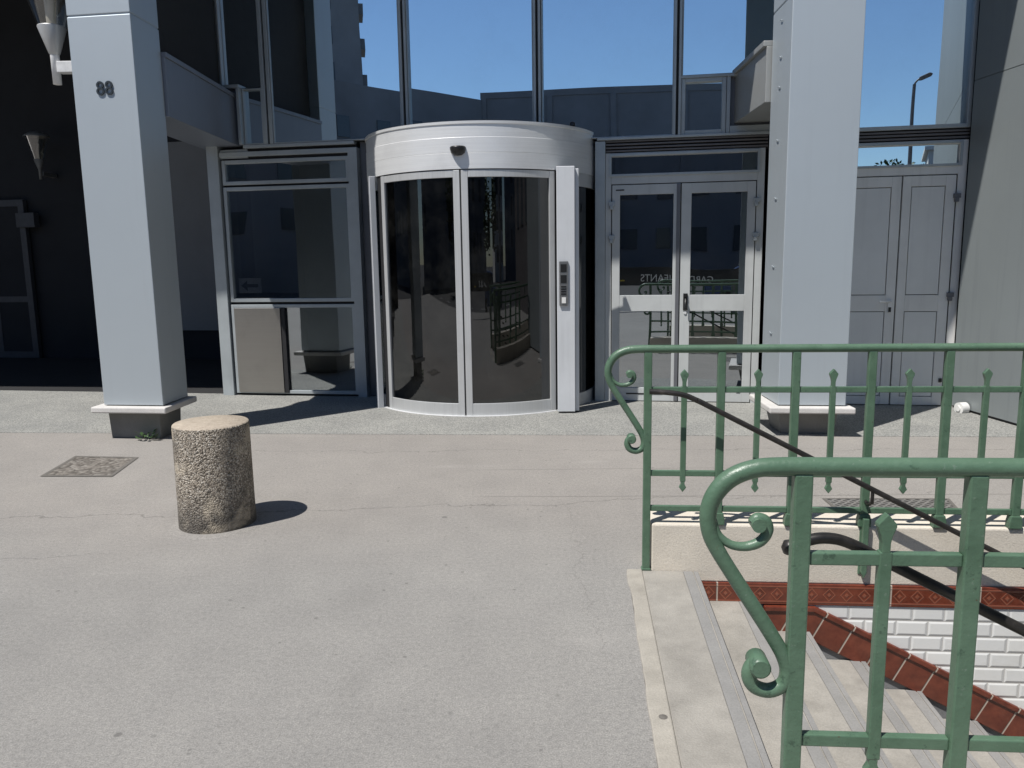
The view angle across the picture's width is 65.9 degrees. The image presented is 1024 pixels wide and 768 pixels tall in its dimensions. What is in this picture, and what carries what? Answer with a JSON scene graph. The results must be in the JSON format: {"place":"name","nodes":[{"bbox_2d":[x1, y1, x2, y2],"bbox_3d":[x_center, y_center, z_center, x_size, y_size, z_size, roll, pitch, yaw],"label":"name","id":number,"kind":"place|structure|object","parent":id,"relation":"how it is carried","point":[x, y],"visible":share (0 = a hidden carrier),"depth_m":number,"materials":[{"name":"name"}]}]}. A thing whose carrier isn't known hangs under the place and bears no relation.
{"place":"outdoors","nodes":[
{"label":"outdoors","id":0,"kind":"place"},
{"bbox_2d":[0,358,223,393],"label":"arcade floor","id":1,"kind":"structure","parent":0,"point":[67,374],"depth_m":11.71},
{"bbox_2d":[0,390,1016,436],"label":"footpath","id":2,"kind":"structure","parent":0,"point":[45,412],"depth_m":8.06,"materials":[{"name":"grey concrete"}]},
{"bbox_2d":[0,0,1023,437],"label":"office building","id":3,"kind":"structure","parent":2,"relation":"on","point":[472,208],"depth_m":8.31,"materials":[{"name":"silver metal"}]},
{"bbox_2d":[0,199,42,357],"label":"passage door","id":4,"kind":"structure","parent":3,"relation":"in","point":[20,337],"depth_m":13.82,"materials":[{"name":"paint"}]},
{"bbox_2d":[23,131,56,179],"bbox_3d":[-7.779,-3.775,13.087,0.389,0.776,0.615,-1,9,0],"label":"wall lamp","id":5,"kind":"object","parent":3,"relation":"attached to","point":[39,161],"visible":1,"depth_m":12.96,"materials":[{"name":"grey metal"}]},
{"bbox_2d":[27,0,71,84],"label":"wall lamp","id":6,"kind":"object","parent":3,"relation":"attached to","point":[52,32],"visible":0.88,"depth_m":6.97,"materials":[{"name":"white metal"}]},
{"bbox_2d":[242,88,263,144],"bbox_3d":[-2.996,-3.106,9.197,0.240,0.625,0.080,1,9,10],"label":"window","id":7,"kind":"structure","parent":3,"relation":"in","point":[251,98],"depth_m":9.20,"materials":[{"name":"grey glass"}]},
{"bbox_2d":[221,156,348,185],"bbox_3d":[-2.647,-2.492,9.248,1.585,0.285,0.070,1,9,10],"label":"window","id":8,"kind":"structure","parent":3,"relation":"in","point":[224,164],"depth_m":9.22,"materials":[{"name":"grey glass"}]},
{"bbox_2d":[223,184,353,301],"bbox_3d":[-2.636,-1.657,9.380,1.580,1.355,0.070,1,9,10],"label":"window","id":9,"kind":"structure","parent":3,"relation":"in","point":[226,191],"depth_m":9.39,"materials":[{"name":"grey glass"}]},
{"bbox_2d":[231,304,358,394],"bbox_3d":[-2.622,-0.421,9.564,1.585,1.085,0.090,1,9,10],"label":"window","id":10,"kind":"structure","parent":3,"relation":"in","point":[260,340],"depth_m":9.59,"materials":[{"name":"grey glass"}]},
{"bbox_2d":[266,0,401,143],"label":"window","id":11,"kind":"structure","parent":3,"relation":"in","point":[334,65],"depth_m":8.94,"materials":[{"name":"clear glass"}]},
{"bbox_2d":[405,0,533,124],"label":"window","id":12,"kind":"structure","parent":3,"relation":"in","point":[468,60],"depth_m":8.69,"materials":[{"name":"clear glass"}]},
{"bbox_2d":[541,0,674,139],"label":"window","id":13,"kind":"structure","parent":3,"relation":"in","point":[607,66],"depth_m":8.45,"materials":[{"name":"clear glass"}]},
{"bbox_2d":[605,147,765,402],"bbox_3d":[1.860,-1.145,8.646,1.668,2.725,0.196,1,9,10],"label":"double door","id":14,"kind":"structure","parent":3,"relation":"in","point":[684,229],"depth_m":8.61,"materials":[{"name":"grey paint"}]},
{"bbox_2d":[681,76,726,134],"bbox_3d":[2.020,-2.930,8.341,0.460,0.570,0.080,1,9,10],"label":"window","id":15,"kind":"structure","parent":3,"relation":"in","point":[703,100],"depth_m":8.34,"materials":[{"name":"grey glass"}]},
{"bbox_2d":[682,0,774,75],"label":"window","id":16,"kind":"structure","parent":3,"relation":"in","point":[717,35],"depth_m":8.21,"materials":[{"name":"clear glass"}]},
{"bbox_2d":[845,139,968,404],"bbox_3d":[3.748,-1.125,8.317,1.765,2.730,0.196,1,9,10],"label":"double door","id":17,"kind":"structure","parent":3,"relation":"in","point":[909,209],"depth_m":8.20,"materials":[{"name":"paint"}]},
{"bbox_2d":[859,0,979,131],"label":"window","id":18,"kind":"structure","parent":3,"relation":"in","point":[919,56],"depth_m":7.94,"materials":[{"name":"clear glass"}]},
{"bbox_2d":[954,402,969,412],"bbox_3d":[4.559,0.246,8.014,0.094,0.120,0.120,-3,9,-14],"label":"pipe cap","id":19,"kind":"object","parent":2,"relation":"on","point":[961,407],"visible":0.97,"depth_m":7.98,"materials":[{"name":"white plastic"}]},
{"bbox_2d":[0,433,1023,767],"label":"pavement","id":20,"kind":"structure","parent":0,"point":[408,601],"depth_m":3.80,"materials":[{"name":"concrete"}]},
{"bbox_2d":[41,456,137,475],"bbox_3d":[-3.400,0.679,6.410,0.660,0.034,0.690,-1,9,0],"label":"manhole cover","id":21,"kind":"object","parent":20,"relation":"on","point":[91,466],"visible":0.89,"depth_m":6.38,"materials":[{"name":"metal"}]},
{"bbox_2d":[134,429,160,439],"bbox_3d":[-3.381,0.468,7.315,0.242,0.108,0.166,-1,9,0],"label":"weed","id":22,"kind":"object","parent":20,"relation":"on","point":[144,435],"visible":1,"depth_m":7.33,"materials":[{"name":"green plant"}]},
{"bbox_2d":[168,512,264,539],"bbox_3d":[-1.837,0.871,4.930,0.570,0.006,0.570,-1,9,0],"label":"bollard footing","id":23,"kind":"object","parent":20,"relation":"on","point":[174,530],"visible":0.59,"depth_m":4.76,"materials":[{"name":"concrete"}]},
{"bbox_2d":[171,415,256,533],"bbox_3d":[-1.847,0.559,4.907,0.458,0.669,0.458,-1,9,0],"label":"bollard","id":24,"kind":"object","parent":23,"relation":"on","point":[214,478],"visible":0.98,"depth_m":4.73,"materials":[{"name":"concrete"}]},
{"bbox_2d":[627,569,680,767],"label":"kerb","id":25,"kind":"structure","parent":20,"relation":"on","point":[665,746],"depth_m":3.03,"materials":[{"name":"stone"}]},
{"bbox_2d":[659,714,667,718],"bbox_3d":[0.530,1.167,2.773,0.031,0.003,0.032,-1,9,0],"label":"chewing gum","id":26,"kind":"object","parent":25,"relation":"on","point":[662,716],"visible":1,"depth_m":2.77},
{"bbox_2d":[642,571,1023,767],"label":"staircase","id":27,"kind":"structure","parent":20,"relation":"on","point":[722,716],"depth_m":3.31,"materials":[{"name":"stone"}]},
{"bbox_2d":[650,511,1023,735],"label":"stairwell wall","id":28,"kind":"structure","parent":20,"relation":"on","point":[840,618],"depth_m":4.03,"materials":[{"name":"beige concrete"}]},
{"bbox_2d":[604,343,1023,577],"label":"metal railing","id":29,"kind":"object","parent":28,"relation":"on","point":[947,389],"visible":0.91,"depth_m":3.90,"materials":[{"name":"green metal"}]},
{"bbox_2d":[649,389,1023,568],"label":"handrail","id":30,"kind":"object","parent":28,"relation":"attached to","point":[856,481],"visible":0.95,"depth_m":3.84,"materials":[{"name":"black metal"}]},
{"bbox_2d":[822,498,957,507],"bbox_3d":[2.458,0.812,4.987,0.822,0.034,0.500,0,9,3],"label":"pavement grating","id":31,"kind":"object","parent":20,"relation":"on","point":[883,502],"visible":0.31,"depth_m":5.14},
{"bbox_3d":[4.166,2.289,1.616,7.295,2.450,0.792,-1,9,0],"label":"stairwell wall","id":32,"kind":"object","parent":20,"relation":"on","visible":0},
{"bbox_2d":[699,457,1023,767],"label":"metal railing","id":33,"kind":"object","parent":32,"relation":"on","point":[956,742],"visible":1,"depth_m":1.72,"materials":[{"name":"green metal"}]},
{"bbox_2d":[781,532,1023,636],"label":"handrail","id":34,"kind":"object","parent":32,"relation":"attached to","point":[949,593],"visible":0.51,"depth_m":1.83,"materials":[{"name":"black metal"}]}
]}

